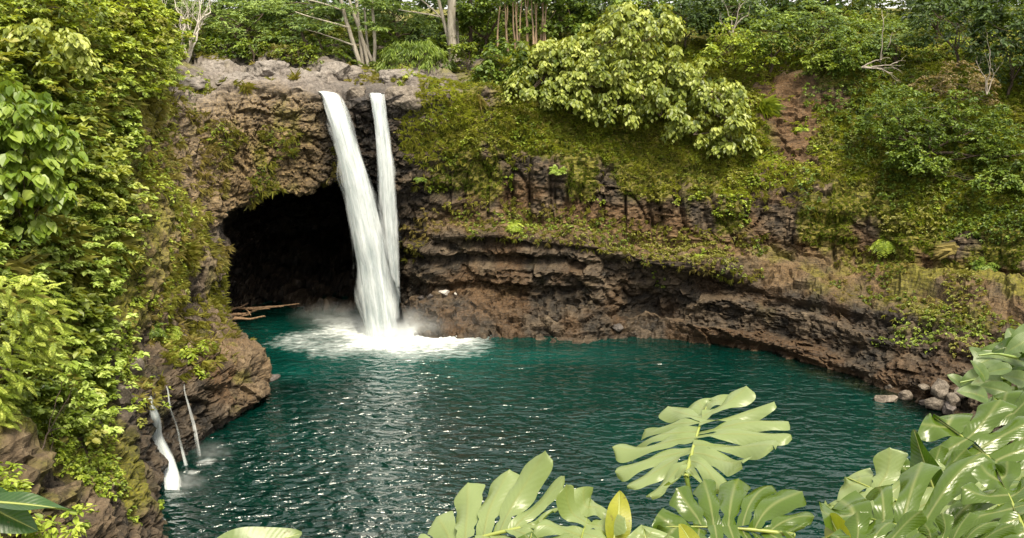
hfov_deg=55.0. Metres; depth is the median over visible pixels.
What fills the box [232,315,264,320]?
driftwood log
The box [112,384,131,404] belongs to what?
boulder
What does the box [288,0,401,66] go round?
pale trunk tree
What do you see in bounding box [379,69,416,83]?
boulder
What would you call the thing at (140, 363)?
boulder
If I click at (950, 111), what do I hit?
bush
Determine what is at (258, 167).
ground creepers
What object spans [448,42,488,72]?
bush
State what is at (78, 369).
shrub
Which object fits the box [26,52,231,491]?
undergrowth
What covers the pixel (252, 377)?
rock outcrop
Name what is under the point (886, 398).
boulder
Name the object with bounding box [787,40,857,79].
bush
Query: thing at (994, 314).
ledge plants
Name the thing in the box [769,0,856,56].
tree
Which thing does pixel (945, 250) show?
grass tuft
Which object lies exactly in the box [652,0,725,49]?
tree
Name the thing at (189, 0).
sky
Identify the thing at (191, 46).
dead tree
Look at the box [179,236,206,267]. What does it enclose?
grass tuft
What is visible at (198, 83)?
boulder
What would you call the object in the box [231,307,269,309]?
driftwood log
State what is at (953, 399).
boulder
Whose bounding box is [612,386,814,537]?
monstera plant
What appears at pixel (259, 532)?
leaf
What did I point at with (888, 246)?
fern
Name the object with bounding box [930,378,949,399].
boulder
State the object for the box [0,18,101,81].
vine mound
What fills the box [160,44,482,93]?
rim grass
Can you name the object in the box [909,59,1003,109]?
shrub
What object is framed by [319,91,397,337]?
waterfall
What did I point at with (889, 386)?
boulder
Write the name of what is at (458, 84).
slope grass
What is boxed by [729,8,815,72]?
tree
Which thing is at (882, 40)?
dead branch
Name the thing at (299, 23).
crooked tree
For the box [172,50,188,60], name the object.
bush
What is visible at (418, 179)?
fern
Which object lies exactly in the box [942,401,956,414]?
boulder
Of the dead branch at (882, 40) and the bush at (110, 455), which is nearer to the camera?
the bush at (110, 455)
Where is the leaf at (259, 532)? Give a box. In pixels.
[217,527,301,537]
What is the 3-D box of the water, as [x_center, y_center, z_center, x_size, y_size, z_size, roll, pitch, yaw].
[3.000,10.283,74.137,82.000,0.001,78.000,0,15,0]
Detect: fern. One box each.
[147,323,166,338]
[170,326,182,340]
[413,177,426,182]
[506,220,523,232]
[549,164,566,174]
[692,248,706,259]
[794,121,808,131]
[867,236,896,258]
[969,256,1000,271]
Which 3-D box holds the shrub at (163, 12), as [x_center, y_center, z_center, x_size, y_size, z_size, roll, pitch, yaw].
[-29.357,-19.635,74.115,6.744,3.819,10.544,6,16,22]
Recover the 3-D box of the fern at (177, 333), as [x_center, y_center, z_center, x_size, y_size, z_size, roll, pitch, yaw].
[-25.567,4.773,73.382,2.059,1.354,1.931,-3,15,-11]
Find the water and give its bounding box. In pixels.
[158,292,988,537]
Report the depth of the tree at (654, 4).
100.59 m
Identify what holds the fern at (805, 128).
on the gorge terrain at (294, 244)
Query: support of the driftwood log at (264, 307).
on the driftwood log
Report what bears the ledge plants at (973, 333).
on the gorge terrain at (294, 244)
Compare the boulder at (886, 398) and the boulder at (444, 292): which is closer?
the boulder at (886, 398)
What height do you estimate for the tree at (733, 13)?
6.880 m
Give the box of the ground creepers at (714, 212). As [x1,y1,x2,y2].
[397,29,1023,241]
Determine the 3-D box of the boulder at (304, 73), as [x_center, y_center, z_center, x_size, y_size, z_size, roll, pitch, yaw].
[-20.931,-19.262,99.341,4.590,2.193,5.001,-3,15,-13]
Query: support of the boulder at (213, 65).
on the gorge terrain at (294, 244)
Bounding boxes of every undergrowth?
[0,0,181,139]
[0,40,180,445]
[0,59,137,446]
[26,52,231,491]
[165,0,1023,69]
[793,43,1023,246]
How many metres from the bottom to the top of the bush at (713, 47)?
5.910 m
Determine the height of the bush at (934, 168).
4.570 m
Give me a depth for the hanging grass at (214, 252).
77.29 m
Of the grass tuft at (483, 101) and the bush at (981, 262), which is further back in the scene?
the grass tuft at (483, 101)
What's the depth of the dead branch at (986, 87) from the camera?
83.64 m
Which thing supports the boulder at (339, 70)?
on the gorge terrain at (294, 244)
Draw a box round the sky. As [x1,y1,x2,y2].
[176,0,1017,9]
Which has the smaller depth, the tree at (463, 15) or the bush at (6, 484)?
the bush at (6, 484)
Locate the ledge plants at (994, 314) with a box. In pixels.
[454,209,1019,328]
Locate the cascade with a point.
(171, 480)
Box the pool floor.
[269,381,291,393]
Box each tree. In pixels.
[0,80,89,256]
[0,275,80,431]
[145,0,201,14]
[162,0,212,62]
[172,0,297,52]
[246,0,337,46]
[264,14,330,57]
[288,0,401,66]
[347,0,441,53]
[398,0,459,59]
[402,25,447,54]
[447,0,532,50]
[469,0,472,41]
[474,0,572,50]
[501,36,575,107]
[511,0,601,38]
[534,0,697,138]
[562,0,646,31]
[610,0,677,49]
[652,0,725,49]
[660,57,761,160]
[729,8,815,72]
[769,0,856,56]
[817,10,895,52]
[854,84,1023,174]
[861,22,930,67]
[900,0,1013,68]
[904,0,973,40]
[962,0,1023,98]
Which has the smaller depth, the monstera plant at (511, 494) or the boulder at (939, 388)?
the monstera plant at (511, 494)
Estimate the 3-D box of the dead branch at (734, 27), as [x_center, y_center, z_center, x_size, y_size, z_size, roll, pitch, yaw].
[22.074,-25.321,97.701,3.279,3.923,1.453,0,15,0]
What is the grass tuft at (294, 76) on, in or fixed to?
on the gorge terrain at (294, 244)
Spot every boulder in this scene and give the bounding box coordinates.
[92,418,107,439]
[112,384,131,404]
[124,357,144,375]
[174,76,205,90]
[192,59,235,71]
[215,71,257,86]
[245,59,289,76]
[270,374,280,382]
[296,67,326,80]
[318,61,352,80]
[346,86,366,99]
[347,65,363,81]
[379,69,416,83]
[385,85,421,112]
[439,290,449,295]
[612,323,623,332]
[874,395,897,402]
[884,384,893,388]
[898,390,912,402]
[918,383,929,390]
[918,399,924,406]
[924,397,946,410]
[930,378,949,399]
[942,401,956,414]
[946,392,960,405]
[954,387,966,398]
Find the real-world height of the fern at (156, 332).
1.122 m
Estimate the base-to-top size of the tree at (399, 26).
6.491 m
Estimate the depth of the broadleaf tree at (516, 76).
92.33 m
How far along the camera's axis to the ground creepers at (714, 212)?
91.74 m
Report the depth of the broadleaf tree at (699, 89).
91.22 m
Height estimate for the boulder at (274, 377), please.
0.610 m
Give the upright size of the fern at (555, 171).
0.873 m
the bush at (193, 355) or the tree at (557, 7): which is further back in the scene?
the tree at (557, 7)
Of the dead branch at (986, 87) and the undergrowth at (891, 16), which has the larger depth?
the undergrowth at (891, 16)
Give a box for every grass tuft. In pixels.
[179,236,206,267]
[237,80,257,94]
[287,68,300,79]
[475,94,487,111]
[756,93,785,119]
[930,242,958,259]
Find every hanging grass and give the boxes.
[130,76,343,424]
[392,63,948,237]
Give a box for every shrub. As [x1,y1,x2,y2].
[0,0,110,29]
[31,353,98,449]
[80,0,176,29]
[154,46,184,80]
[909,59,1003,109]
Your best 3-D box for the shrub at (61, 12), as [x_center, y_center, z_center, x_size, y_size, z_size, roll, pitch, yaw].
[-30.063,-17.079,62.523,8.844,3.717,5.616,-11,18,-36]
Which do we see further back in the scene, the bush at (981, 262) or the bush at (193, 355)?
the bush at (981, 262)
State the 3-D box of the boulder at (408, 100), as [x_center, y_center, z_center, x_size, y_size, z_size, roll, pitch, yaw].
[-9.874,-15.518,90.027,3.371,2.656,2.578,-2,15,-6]
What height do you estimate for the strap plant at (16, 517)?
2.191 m
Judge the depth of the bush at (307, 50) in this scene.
102.24 m
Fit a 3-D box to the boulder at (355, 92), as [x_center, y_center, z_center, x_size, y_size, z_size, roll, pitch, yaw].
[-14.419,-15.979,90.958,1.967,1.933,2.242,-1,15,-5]
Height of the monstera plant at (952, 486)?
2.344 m
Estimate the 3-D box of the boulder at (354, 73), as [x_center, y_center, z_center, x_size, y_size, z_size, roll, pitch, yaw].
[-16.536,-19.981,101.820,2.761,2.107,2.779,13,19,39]
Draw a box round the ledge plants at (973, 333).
[638,254,1008,363]
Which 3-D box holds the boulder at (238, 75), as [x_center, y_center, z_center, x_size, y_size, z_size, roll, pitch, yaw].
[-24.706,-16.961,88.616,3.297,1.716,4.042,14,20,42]
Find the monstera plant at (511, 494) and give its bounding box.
[418,451,631,537]
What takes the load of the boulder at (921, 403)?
on the gorge terrain at (294, 244)
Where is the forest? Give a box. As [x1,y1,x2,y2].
[169,0,1023,35]
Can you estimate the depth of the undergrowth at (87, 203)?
59.58 m
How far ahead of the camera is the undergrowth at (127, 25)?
68.81 m
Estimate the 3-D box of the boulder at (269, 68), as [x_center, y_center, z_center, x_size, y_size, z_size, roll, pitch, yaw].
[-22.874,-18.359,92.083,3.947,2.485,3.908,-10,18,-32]
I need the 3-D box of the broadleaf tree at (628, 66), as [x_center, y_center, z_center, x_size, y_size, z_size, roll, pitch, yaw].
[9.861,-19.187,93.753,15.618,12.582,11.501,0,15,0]
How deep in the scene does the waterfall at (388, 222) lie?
88.11 m
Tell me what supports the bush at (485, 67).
on the gorge terrain at (294, 244)
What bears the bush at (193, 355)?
on the gorge terrain at (294, 244)
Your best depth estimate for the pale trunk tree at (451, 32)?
103.77 m
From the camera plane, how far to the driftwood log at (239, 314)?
93.49 m
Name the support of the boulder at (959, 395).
on the gorge terrain at (294, 244)
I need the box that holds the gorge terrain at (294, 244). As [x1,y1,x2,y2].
[0,8,1023,537]
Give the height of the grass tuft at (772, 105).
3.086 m
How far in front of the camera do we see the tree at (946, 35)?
92.18 m
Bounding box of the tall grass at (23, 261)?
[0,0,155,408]
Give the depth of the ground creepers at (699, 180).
92.95 m
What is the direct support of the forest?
on the gorge terrain at (294, 244)
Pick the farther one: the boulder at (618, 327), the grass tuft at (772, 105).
the grass tuft at (772, 105)
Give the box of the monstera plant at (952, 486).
[819,390,1023,537]
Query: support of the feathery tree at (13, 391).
on the gorge terrain at (294, 244)
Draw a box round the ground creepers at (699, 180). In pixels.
[436,23,1023,228]
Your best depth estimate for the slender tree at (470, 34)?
106.80 m
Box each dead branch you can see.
[719,0,749,32]
[862,57,903,82]
[880,16,896,60]
[975,38,1003,94]
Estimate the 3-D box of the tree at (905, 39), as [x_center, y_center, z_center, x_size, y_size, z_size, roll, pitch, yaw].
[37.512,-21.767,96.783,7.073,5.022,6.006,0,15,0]
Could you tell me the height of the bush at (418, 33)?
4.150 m
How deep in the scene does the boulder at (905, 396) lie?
75.15 m
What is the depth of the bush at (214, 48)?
101.01 m
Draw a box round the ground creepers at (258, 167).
[161,70,499,260]
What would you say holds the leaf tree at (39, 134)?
on the gorge terrain at (294, 244)
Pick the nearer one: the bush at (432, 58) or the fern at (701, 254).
the fern at (701, 254)
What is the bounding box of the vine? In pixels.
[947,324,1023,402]
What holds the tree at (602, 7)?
on the gorge terrain at (294, 244)
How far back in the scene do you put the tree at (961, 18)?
100.13 m
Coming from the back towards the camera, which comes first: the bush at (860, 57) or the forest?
the forest
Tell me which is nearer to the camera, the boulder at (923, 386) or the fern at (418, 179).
the boulder at (923, 386)
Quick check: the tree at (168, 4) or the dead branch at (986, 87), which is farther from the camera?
the tree at (168, 4)
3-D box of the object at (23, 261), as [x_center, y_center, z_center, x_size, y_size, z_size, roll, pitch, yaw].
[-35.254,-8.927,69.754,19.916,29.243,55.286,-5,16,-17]
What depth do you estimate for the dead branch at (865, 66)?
91.87 m
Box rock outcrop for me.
[218,338,271,427]
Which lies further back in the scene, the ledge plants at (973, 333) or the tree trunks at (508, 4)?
the tree trunks at (508, 4)
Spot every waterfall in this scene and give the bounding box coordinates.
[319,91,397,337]
[370,93,398,330]
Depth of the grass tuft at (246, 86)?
86.10 m
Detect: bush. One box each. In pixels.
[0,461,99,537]
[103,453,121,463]
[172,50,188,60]
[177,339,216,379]
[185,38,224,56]
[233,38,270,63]
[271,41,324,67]
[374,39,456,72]
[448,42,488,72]
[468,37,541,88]
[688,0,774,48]
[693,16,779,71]
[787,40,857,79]
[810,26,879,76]
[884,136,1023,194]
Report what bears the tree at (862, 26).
on the gorge terrain at (294, 244)
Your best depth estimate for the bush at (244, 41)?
101.70 m
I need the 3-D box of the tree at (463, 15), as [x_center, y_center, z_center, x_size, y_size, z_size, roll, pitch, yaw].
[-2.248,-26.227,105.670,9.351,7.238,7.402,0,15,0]
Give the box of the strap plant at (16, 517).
[0,487,78,533]
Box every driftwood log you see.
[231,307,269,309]
[231,310,257,315]
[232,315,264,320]
[246,306,283,308]
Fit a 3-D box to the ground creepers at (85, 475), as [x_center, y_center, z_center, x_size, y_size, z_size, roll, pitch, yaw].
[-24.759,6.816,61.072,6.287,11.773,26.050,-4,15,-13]
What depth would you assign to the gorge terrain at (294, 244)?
89.15 m
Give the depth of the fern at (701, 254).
89.74 m
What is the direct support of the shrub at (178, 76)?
on the gorge terrain at (294, 244)
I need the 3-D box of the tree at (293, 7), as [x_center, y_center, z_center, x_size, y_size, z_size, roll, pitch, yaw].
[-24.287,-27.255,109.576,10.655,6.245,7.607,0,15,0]
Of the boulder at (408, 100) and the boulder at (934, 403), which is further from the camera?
the boulder at (408, 100)
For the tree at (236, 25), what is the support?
on the gorge terrain at (294, 244)
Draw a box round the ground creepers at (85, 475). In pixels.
[20,283,178,525]
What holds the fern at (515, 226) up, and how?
on the gorge terrain at (294, 244)
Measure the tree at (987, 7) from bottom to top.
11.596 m

